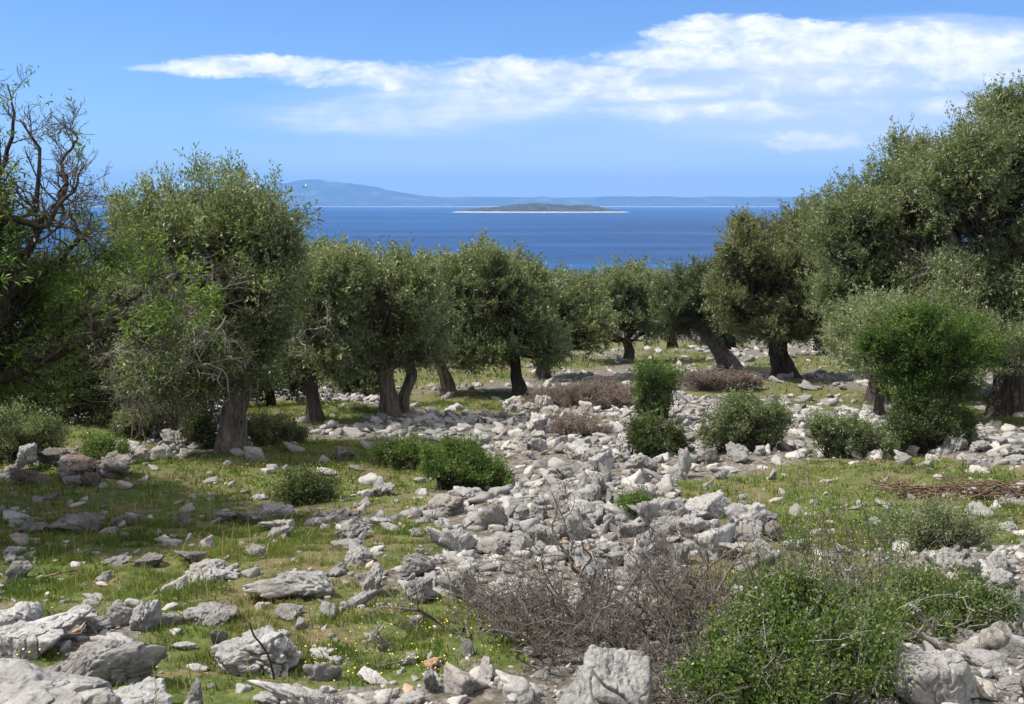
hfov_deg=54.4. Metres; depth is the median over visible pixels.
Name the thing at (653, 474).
rock
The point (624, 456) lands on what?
rock
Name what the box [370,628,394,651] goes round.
stick
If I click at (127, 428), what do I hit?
shrub
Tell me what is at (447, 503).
rock
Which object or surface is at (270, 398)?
evergreen shrub
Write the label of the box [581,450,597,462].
rock
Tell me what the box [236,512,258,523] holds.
rock
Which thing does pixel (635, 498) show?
herb tuft
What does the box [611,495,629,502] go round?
rock
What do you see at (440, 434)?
rock
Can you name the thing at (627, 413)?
rock
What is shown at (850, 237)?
olive tree
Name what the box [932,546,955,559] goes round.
rock
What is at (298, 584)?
boulder
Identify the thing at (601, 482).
rock
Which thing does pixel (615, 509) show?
rock
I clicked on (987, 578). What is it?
rock
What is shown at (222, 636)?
rock
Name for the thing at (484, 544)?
boulder
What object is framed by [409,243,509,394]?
olive tree
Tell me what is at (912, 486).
brushwood pile
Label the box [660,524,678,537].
rock
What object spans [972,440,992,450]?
rock
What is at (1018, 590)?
rock
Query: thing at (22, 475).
rock
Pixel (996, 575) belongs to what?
rock
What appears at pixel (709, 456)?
rock
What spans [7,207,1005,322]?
sea
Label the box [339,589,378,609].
boulder
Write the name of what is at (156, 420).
evergreen shrub
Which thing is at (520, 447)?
rock
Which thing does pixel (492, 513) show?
rock
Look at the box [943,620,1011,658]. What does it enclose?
boulder
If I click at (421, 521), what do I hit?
rock
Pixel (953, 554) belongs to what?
rock
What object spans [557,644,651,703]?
boulder
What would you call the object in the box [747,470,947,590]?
shrub
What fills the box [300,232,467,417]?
olive tree
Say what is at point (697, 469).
rock
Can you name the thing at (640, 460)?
rock
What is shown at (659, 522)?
rock
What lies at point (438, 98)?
sky
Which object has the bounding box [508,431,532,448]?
rock
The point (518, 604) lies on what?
thorn brush
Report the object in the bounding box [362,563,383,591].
rock
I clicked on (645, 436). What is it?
shrub
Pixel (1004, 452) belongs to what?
rock
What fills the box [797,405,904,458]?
shrub
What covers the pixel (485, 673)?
rock
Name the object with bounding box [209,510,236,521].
rock
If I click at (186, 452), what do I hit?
rock
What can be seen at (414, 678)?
gravel
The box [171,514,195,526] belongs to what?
rock
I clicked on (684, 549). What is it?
rock
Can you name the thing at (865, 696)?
rock
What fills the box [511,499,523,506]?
rock
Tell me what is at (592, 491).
rock
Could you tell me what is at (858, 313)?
olive tree
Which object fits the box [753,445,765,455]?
rock
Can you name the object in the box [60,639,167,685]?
boulder
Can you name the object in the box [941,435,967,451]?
rock
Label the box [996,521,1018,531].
rock
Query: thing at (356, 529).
rock
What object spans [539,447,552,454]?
rock
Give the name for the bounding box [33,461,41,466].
rock
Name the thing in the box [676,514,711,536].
rock
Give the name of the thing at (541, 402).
rock
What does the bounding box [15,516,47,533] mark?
rock
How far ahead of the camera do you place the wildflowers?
9.08 m
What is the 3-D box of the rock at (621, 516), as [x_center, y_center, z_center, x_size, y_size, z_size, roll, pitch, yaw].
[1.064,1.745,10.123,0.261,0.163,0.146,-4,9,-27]
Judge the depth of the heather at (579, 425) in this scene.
20.80 m
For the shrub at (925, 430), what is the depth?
16.55 m
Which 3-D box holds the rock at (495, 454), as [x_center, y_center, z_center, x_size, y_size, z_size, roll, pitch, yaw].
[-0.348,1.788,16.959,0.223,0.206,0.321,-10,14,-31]
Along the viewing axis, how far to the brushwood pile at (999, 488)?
12.18 m
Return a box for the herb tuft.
[611,483,653,519]
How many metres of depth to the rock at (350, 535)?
9.60 m
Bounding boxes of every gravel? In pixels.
[377,652,558,703]
[972,659,1023,703]
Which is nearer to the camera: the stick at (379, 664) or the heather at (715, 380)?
the stick at (379, 664)
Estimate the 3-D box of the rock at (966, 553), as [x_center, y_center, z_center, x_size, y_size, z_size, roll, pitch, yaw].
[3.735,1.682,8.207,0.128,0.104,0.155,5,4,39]
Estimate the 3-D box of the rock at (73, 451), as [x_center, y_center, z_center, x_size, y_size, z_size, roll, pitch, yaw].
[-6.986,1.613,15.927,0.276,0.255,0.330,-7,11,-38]
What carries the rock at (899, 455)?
on the ground at (492, 695)
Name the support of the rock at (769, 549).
on the ground at (492, 695)
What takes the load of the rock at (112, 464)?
on the ground at (492, 695)
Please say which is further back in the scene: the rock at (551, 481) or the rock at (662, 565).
the rock at (551, 481)
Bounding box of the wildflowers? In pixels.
[0,413,1021,680]
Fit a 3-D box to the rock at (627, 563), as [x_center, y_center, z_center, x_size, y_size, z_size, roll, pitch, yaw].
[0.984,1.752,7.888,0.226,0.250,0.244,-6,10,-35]
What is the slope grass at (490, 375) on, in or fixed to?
on the ground at (492, 695)
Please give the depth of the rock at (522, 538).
8.75 m
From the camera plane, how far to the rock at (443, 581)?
7.16 m
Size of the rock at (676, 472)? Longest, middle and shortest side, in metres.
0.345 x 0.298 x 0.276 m
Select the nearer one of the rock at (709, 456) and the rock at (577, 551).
the rock at (577, 551)
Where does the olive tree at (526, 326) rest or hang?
on the ground at (492, 695)
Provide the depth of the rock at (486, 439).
18.48 m
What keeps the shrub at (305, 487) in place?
on the ground at (492, 695)
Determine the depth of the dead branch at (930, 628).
6.00 m
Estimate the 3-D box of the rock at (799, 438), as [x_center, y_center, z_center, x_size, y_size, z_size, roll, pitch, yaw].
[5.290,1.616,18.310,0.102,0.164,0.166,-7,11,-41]
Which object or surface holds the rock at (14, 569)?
on the ground at (492, 695)
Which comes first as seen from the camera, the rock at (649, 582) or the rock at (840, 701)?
the rock at (840, 701)
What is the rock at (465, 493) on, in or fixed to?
on the ground at (492, 695)
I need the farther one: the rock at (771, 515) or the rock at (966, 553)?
the rock at (771, 515)
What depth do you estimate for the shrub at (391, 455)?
16.07 m
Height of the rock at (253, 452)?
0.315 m
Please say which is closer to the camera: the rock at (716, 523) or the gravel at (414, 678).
the gravel at (414, 678)
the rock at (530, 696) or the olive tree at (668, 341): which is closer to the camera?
the rock at (530, 696)
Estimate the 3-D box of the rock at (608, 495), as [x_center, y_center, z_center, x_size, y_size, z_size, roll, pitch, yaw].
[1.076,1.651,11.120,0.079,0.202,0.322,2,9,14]
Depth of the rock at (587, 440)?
18.19 m
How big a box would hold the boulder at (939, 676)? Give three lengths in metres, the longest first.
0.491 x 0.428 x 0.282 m
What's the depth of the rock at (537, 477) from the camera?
14.48 m
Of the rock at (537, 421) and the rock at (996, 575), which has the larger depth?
the rock at (537, 421)
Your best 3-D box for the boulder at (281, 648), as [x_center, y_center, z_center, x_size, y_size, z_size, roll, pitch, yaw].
[-1.447,1.736,5.698,0.517,0.341,0.450,0,11,27]
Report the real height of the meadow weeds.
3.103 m
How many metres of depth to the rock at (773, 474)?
14.11 m
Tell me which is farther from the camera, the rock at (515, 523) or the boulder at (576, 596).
the rock at (515, 523)
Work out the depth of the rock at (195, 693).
5.00 m
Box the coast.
[7,179,835,206]
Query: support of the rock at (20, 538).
on the ground at (492, 695)
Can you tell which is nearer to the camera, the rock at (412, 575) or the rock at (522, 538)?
the rock at (412, 575)
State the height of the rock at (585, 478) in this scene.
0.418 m
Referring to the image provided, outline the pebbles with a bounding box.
[0,534,1020,703]
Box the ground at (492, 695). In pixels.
[0,325,1023,703]
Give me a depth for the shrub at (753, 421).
16.76 m
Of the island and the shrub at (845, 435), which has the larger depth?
the island
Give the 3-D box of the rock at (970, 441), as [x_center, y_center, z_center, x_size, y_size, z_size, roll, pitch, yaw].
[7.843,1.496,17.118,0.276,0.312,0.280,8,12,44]
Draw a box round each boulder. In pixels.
[0,601,42,626]
[0,607,92,658]
[0,658,120,703]
[46,512,105,532]
[57,454,96,478]
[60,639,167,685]
[67,604,97,625]
[105,599,132,627]
[113,676,172,703]
[182,601,238,626]
[185,558,240,584]
[210,624,301,677]
[243,570,334,598]
[247,680,342,703]
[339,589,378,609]
[424,526,476,551]
[443,663,490,695]
[474,531,535,553]
[486,577,545,611]
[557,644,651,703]
[567,588,589,612]
[685,489,726,519]
[694,522,735,559]
[724,502,767,527]
[867,635,912,687]
[872,650,972,703]
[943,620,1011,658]
[962,648,1012,679]
[970,675,1000,700]
[980,627,1023,657]
[985,549,1007,570]
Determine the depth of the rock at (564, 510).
10.87 m
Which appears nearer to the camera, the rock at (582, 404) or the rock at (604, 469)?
the rock at (604, 469)
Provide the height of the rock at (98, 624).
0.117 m
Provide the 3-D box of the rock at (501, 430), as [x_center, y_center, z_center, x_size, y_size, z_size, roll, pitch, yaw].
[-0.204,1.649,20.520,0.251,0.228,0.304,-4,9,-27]
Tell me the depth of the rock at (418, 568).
7.87 m
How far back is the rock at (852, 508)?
11.61 m
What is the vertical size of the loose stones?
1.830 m
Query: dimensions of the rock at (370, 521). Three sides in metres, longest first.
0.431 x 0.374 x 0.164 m
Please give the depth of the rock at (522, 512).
10.84 m
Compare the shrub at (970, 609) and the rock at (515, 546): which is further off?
the rock at (515, 546)
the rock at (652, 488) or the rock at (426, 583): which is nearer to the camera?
the rock at (426, 583)
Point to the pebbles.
(323, 628)
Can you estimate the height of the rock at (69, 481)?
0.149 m
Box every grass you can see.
[0,398,1023,547]
[300,345,967,404]
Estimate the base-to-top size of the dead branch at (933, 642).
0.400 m
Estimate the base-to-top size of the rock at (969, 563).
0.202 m
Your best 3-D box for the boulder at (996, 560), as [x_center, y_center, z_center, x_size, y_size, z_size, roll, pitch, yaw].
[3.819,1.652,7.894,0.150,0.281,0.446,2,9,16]
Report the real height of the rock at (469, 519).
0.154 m
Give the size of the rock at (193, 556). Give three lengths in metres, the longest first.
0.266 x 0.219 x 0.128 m
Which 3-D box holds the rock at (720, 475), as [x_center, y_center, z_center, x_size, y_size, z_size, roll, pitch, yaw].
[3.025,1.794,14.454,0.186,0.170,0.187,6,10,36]
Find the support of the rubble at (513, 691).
on the ground at (492, 695)
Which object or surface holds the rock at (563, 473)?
on the ground at (492, 695)
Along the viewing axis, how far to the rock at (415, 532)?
9.70 m
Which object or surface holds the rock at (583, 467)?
on the ground at (492, 695)
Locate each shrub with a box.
[0,242,148,427]
[0,396,80,464]
[47,308,282,442]
[72,427,133,460]
[107,393,183,439]
[109,271,253,422]
[170,405,219,448]
[222,352,334,406]
[246,408,314,446]
[265,462,344,506]
[318,366,379,395]
[366,427,432,470]
[415,427,518,491]
[620,407,694,457]
[626,350,692,421]
[652,518,951,703]
[693,382,798,453]
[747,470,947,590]
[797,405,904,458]
[850,531,1023,644]
[853,486,1021,552]
[875,376,996,453]
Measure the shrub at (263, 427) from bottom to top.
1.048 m
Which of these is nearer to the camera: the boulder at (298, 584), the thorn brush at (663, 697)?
the thorn brush at (663, 697)
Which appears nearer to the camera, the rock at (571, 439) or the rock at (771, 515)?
the rock at (771, 515)
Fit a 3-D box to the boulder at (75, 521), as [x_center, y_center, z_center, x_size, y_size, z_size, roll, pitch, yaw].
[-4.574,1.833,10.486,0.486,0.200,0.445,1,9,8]
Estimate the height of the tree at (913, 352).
2.853 m
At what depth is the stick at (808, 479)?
9.15 m
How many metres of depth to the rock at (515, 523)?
10.38 m
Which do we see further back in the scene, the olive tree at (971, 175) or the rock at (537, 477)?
the olive tree at (971, 175)
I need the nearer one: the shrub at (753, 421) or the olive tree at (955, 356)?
the shrub at (753, 421)
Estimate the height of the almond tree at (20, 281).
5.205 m
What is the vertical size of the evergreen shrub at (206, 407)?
4.783 m
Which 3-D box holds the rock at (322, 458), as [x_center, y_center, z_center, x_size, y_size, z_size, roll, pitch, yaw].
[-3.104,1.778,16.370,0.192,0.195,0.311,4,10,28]
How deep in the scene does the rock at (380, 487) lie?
13.32 m
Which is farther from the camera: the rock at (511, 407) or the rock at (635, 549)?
the rock at (511, 407)
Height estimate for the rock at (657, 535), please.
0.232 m
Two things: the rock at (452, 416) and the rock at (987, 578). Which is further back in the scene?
the rock at (452, 416)
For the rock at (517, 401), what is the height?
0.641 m
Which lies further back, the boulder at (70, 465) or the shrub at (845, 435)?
the shrub at (845, 435)
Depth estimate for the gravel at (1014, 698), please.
4.96 m
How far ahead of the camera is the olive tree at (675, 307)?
43.41 m
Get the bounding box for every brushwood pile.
[860,463,991,499]
[931,469,1023,503]
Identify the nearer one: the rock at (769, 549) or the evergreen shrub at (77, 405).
the rock at (769, 549)
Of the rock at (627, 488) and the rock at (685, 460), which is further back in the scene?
the rock at (685, 460)
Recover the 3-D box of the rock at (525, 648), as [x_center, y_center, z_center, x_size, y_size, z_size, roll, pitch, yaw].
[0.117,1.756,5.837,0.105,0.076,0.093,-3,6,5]
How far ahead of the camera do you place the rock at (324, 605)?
6.65 m
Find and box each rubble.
[0,483,1023,703]
[2,388,1023,531]
[81,344,992,402]
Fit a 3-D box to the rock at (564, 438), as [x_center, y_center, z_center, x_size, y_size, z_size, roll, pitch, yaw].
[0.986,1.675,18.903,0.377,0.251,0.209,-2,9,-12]
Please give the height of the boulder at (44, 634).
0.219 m
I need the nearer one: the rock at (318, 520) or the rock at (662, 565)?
the rock at (662, 565)
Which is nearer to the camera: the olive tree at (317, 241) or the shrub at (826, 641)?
the shrub at (826, 641)
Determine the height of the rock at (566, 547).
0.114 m
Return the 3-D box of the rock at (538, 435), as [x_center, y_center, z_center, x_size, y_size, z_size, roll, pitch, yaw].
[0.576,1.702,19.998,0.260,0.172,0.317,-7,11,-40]
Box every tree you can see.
[0,63,234,420]
[60,140,328,452]
[259,230,387,421]
[286,230,366,341]
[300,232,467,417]
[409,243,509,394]
[433,227,578,395]
[520,241,547,268]
[532,262,622,379]
[551,254,623,348]
[571,251,674,361]
[631,265,714,348]
[646,252,744,372]
[682,322,754,349]
[698,188,880,377]
[788,113,971,403]
[788,332,843,354]
[812,273,1023,415]
[848,291,1014,436]
[900,68,1023,416]
[901,283,1022,392]
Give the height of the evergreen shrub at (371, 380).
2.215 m
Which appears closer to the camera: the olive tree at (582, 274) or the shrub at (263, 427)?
the shrub at (263, 427)
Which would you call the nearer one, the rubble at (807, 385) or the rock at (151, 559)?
the rock at (151, 559)
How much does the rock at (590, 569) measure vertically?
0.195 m
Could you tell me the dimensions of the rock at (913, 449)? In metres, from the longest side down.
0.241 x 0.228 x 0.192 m
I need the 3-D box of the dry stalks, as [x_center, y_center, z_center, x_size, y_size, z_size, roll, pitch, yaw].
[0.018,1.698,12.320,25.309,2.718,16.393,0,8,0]
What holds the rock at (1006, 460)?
on the ground at (492, 695)
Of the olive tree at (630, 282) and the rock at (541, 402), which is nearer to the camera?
the rock at (541, 402)
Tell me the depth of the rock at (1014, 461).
15.04 m
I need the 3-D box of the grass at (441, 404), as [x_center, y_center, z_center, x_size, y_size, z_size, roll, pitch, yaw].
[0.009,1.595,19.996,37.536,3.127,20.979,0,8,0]
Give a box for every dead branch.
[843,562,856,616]
[875,592,943,650]
[909,604,940,637]
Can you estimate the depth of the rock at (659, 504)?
9.60 m
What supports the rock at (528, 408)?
on the ground at (492, 695)
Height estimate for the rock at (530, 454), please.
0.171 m
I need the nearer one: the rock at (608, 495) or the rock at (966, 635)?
the rock at (966, 635)
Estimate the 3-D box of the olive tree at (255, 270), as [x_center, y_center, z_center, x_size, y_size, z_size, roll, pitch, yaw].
[-5.455,-0.807,17.297,4.694,5.684,5.486,0,8,0]
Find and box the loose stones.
[0,461,1023,703]
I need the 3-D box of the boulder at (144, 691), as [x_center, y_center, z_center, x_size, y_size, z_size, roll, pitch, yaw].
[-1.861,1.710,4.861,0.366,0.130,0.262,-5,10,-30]
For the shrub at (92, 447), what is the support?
on the ground at (492, 695)
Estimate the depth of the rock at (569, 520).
9.82 m
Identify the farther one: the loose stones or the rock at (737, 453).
the rock at (737, 453)
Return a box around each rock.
[0,464,17,479]
[3,546,26,554]
[3,560,33,582]
[9,468,50,483]
[10,533,29,545]
[15,443,37,468]
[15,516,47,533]
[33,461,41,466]
[37,447,70,463]
[42,492,60,500]
[62,475,81,488]
[68,444,82,454]
[81,471,100,485]
[81,615,111,632]
[95,450,132,477]
[99,554,131,566]
[110,515,124,525]
[123,442,150,460]
[126,513,139,523]
[129,599,162,630]
[133,552,164,567]
[150,443,172,458]
[160,428,186,445]
[161,612,183,625]
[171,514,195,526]
[174,550,206,561]
[175,448,198,457]
[186,677,202,703]
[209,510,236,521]
[210,629,227,643]
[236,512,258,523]
[243,446,264,460]
[258,501,294,518]
[258,519,295,528]
[266,525,291,537]
[273,603,303,621]
[303,516,335,525]
[318,455,329,463]
[319,601,337,619]
[334,446,354,461]
[335,523,368,539]
[344,539,373,565]
[347,533,354,538]
[358,496,370,506]
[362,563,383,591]
[363,517,393,526]
[370,478,394,495]
[400,553,435,576]
[401,652,418,665]
[404,577,437,603]
[406,572,415,580]
[411,527,423,536]
[415,548,427,552]
[418,516,430,523]
[423,663,439,692]
[424,656,442,668]
[428,493,463,513]
[431,416,439,422]
[433,430,452,441]
[438,569,476,603]
[447,412,458,419]
[447,486,481,500]
[453,403,463,409]
[460,637,474,655]
[463,514,475,528]
[471,502,508,528]
[476,435,490,446]
[476,655,493,683]
[487,451,496,460]
[490,540,501,555]
[494,427,506,435]
[499,409,507,418]
[502,395,526,411]
[504,504,516,516]
[507,405,514,411]
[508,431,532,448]
[508,519,519,530]
[509,540,525,553]
[510,534,531,554]
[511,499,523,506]
[513,503,529,520]
[514,443,527,452]
[517,402,539,415]
[517,688,544,703]
[523,646,538,656]
[526,450,533,459]
[527,437,547,451]
[527,521,546,539]
[528,412,548,430]
[528,503,547,519]
[530,473,542,480]
[532,433,547,438]
[532,497,548,505]
[534,524,559,545]
[535,395,552,409]
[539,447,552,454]
[540,405,559,418]
[543,475,564,486]
[549,484,565,507]
[553,441,564,453]
[554,523,569,539]
[555,466,575,479]
[558,435,567,443]
[558,499,569,515]
[558,545,568,552]
[559,506,594,540]
[563,439,590,459]
[566,407,585,417]
[566,437,579,455]
[568,499,606,527]
[569,540,611,569]
[573,471,602,500]
[573,484,599,501]
[576,561,602,583]
[577,461,596,472]
[579,401,594,412]
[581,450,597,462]
[584,437,592,447]
[588,450,614,471]
[588,471,606,492]
[590,447,604,454]
[593,543,609,556]
[597,460,612,477]
[597,503,635,520]
[601,513,615,534]
[602,571,630,584]
[605,488,611,503]
[605,551,623,564]
[608,545,624,564]
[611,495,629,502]
[615,513,627,525]
[616,439,631,455]
[617,522,650,537]
[618,452,630,461]
[618,485,630,494]
[619,416,634,425]
[620,410,631,418]
[623,453,658,471]
[623,553,648,584]
[624,542,655,566]
[626,504,637,513]
[628,468,650,481]
[630,484,658,500]
[636,497,687,525]
[636,529,662,554]
[641,570,662,586]
[643,468,663,481]
[650,516,680,531]
[653,531,667,551]
[655,556,669,570]
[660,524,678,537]
[661,508,677,531]
[669,465,688,480]
[669,543,688,564]
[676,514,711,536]
[678,447,691,473]
[694,467,701,471]
[700,447,719,464]
[712,519,719,527]
[714,470,727,479]
[719,542,752,555]
[725,441,749,462]
[731,552,758,572]
[732,524,763,541]
[732,533,757,542]
[751,538,780,563]
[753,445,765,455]
[764,520,785,539]
[767,511,777,521]
[769,468,776,479]
[782,539,808,551]
[795,435,804,440]
[827,681,848,703]
[845,503,868,509]
[856,686,874,703]
[894,449,912,463]
[906,445,919,455]
[923,460,931,466]
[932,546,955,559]
[939,551,964,573]
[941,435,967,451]
[948,628,974,643]
[954,557,981,577]
[960,550,970,558]
[961,454,996,467]
[962,431,976,443]
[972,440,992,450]
[980,575,988,581]
[988,568,1016,587]
[994,454,1023,464]
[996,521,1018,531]
[996,675,1023,696]
[1000,448,1008,456]
[1009,447,1019,454]
[1010,459,1020,464]
[1010,585,1023,627]
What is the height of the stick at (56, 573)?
0.129 m
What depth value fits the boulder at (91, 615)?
6.55 m
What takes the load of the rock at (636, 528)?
on the ground at (492, 695)
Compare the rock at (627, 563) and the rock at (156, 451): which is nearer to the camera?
the rock at (627, 563)
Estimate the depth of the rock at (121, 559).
8.48 m
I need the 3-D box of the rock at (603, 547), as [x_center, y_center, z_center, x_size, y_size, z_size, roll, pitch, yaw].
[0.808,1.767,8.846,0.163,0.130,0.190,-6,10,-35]
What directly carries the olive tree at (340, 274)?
on the ground at (492, 695)
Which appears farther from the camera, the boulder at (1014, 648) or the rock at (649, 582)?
the rock at (649, 582)
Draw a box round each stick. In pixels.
[38,565,81,578]
[249,623,274,678]
[362,618,384,642]
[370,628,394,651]
[370,657,403,667]
[790,431,827,536]
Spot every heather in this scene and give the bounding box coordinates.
[524,370,646,409]
[542,402,612,436]
[677,364,768,391]
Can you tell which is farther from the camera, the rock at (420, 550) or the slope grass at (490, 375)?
the slope grass at (490, 375)
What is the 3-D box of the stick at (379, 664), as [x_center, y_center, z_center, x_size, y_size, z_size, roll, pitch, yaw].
[-0.745,1.772,5.697,0.248,0.122,0.072,2,9,13]
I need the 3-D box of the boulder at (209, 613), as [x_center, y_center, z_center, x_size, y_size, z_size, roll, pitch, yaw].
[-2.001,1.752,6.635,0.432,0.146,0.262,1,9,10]
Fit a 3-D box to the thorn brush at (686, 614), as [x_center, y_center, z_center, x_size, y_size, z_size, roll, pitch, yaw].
[0.818,1.543,5.675,2.261,1.250,1.884,0,8,0]
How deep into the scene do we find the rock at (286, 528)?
10.07 m
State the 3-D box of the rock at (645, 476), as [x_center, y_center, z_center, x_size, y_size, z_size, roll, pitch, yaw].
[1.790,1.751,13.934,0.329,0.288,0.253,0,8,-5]
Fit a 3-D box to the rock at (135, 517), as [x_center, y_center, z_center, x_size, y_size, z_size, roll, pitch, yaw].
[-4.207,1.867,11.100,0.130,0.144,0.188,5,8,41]
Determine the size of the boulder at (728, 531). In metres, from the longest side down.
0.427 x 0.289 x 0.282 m
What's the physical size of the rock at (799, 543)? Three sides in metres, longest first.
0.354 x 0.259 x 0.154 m
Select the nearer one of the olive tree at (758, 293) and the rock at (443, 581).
the rock at (443, 581)
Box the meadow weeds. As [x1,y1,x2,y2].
[0,409,1023,703]
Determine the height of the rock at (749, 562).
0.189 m
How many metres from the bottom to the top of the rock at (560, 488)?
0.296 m
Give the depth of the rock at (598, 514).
10.32 m
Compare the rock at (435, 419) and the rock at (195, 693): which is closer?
the rock at (195, 693)
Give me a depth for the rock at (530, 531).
9.96 m
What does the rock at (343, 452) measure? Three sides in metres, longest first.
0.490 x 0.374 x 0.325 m
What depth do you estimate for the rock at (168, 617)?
6.47 m
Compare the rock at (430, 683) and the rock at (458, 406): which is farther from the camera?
the rock at (458, 406)
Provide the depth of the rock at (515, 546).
8.61 m
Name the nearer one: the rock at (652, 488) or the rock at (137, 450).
the rock at (652, 488)
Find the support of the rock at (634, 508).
on the ground at (492, 695)
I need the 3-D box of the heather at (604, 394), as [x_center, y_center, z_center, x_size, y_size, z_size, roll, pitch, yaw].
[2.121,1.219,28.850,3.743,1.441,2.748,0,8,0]
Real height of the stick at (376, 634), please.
0.163 m
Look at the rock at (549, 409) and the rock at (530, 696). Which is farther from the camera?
the rock at (549, 409)
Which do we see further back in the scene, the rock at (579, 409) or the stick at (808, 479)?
the rock at (579, 409)
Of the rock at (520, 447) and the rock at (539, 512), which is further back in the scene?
the rock at (520, 447)
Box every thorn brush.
[363,502,737,673]
[459,520,839,683]
[484,465,696,617]
[570,607,794,703]
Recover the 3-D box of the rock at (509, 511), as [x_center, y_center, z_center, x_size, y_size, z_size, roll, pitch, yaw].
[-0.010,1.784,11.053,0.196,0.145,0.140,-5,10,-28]
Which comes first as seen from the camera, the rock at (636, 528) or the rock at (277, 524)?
the rock at (636, 528)
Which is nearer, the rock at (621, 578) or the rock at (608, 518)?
the rock at (621, 578)
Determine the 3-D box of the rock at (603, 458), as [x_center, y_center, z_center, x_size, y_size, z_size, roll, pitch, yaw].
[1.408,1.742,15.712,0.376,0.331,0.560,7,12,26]
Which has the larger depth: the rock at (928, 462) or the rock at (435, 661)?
the rock at (928, 462)
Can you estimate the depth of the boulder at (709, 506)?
9.73 m
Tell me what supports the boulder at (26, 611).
on the ground at (492, 695)
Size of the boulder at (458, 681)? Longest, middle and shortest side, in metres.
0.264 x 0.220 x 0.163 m
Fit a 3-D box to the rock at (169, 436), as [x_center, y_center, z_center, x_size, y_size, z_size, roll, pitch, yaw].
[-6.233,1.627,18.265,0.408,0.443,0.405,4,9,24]
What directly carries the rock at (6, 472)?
on the ground at (492, 695)
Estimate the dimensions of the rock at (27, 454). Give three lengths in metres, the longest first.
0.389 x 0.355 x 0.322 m
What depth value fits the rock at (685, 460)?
14.84 m
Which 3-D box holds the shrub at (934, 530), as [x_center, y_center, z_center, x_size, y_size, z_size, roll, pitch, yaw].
[3.861,1.637,9.137,1.471,0.933,1.107,3,9,17]
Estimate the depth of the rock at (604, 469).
14.40 m
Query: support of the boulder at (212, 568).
on the ground at (492, 695)
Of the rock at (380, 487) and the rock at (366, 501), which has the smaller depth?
the rock at (366, 501)
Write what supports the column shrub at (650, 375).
on the ground at (492, 695)
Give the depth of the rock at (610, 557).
8.57 m
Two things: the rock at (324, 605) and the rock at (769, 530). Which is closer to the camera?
the rock at (324, 605)
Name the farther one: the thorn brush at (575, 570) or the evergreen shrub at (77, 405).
the evergreen shrub at (77, 405)
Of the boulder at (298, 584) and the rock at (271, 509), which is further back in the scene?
the rock at (271, 509)
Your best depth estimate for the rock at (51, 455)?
14.69 m
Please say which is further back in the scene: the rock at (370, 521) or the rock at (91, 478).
the rock at (91, 478)
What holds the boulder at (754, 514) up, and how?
on the ground at (492, 695)
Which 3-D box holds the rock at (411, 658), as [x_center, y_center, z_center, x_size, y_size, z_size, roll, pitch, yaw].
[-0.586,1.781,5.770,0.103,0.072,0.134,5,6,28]
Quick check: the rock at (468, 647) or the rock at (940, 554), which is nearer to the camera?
the rock at (468, 647)
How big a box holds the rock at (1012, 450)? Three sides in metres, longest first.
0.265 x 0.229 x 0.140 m
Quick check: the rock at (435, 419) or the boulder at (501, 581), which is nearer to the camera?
the boulder at (501, 581)
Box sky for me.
[0,0,1023,197]
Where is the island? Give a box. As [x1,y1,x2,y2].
[457,203,623,212]
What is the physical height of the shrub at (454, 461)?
1.078 m
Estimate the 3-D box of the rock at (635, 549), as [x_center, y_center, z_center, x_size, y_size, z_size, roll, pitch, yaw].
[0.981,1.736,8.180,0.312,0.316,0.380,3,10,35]
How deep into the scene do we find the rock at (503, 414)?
23.55 m
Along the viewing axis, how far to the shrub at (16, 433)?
16.11 m
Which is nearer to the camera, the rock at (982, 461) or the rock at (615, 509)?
the rock at (615, 509)
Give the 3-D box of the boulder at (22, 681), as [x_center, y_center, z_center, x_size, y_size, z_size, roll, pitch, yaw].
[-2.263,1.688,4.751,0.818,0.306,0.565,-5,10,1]
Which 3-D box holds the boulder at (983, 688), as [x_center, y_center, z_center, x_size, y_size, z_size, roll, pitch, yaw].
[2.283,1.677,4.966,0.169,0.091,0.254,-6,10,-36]
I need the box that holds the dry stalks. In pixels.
[0,426,1023,703]
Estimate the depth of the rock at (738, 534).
8.96 m
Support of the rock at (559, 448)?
on the ground at (492, 695)
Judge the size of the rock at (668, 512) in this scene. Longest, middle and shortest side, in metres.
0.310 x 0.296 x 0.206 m
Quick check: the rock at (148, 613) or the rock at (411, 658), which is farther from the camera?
the rock at (148, 613)
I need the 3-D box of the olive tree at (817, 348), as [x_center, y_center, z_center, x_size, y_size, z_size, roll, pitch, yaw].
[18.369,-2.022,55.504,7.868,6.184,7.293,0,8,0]
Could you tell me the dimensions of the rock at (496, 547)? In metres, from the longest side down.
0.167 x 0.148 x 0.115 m
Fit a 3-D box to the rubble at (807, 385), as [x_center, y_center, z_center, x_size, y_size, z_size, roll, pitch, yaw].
[0.406,0.666,52.133,84.032,5.873,47.225,0,8,0]
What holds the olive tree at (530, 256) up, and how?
on the ground at (492, 695)
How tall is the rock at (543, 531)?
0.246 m
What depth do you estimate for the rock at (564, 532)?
9.89 m
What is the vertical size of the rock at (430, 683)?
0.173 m
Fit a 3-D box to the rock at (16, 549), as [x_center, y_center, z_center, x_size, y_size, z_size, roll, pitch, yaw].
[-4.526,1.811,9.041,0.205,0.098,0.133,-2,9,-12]
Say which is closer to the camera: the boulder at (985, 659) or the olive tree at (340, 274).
the boulder at (985, 659)
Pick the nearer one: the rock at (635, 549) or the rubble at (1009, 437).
the rock at (635, 549)
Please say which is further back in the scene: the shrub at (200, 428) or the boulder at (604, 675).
the shrub at (200, 428)
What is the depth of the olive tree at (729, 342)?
69.84 m
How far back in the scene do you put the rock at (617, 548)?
8.68 m

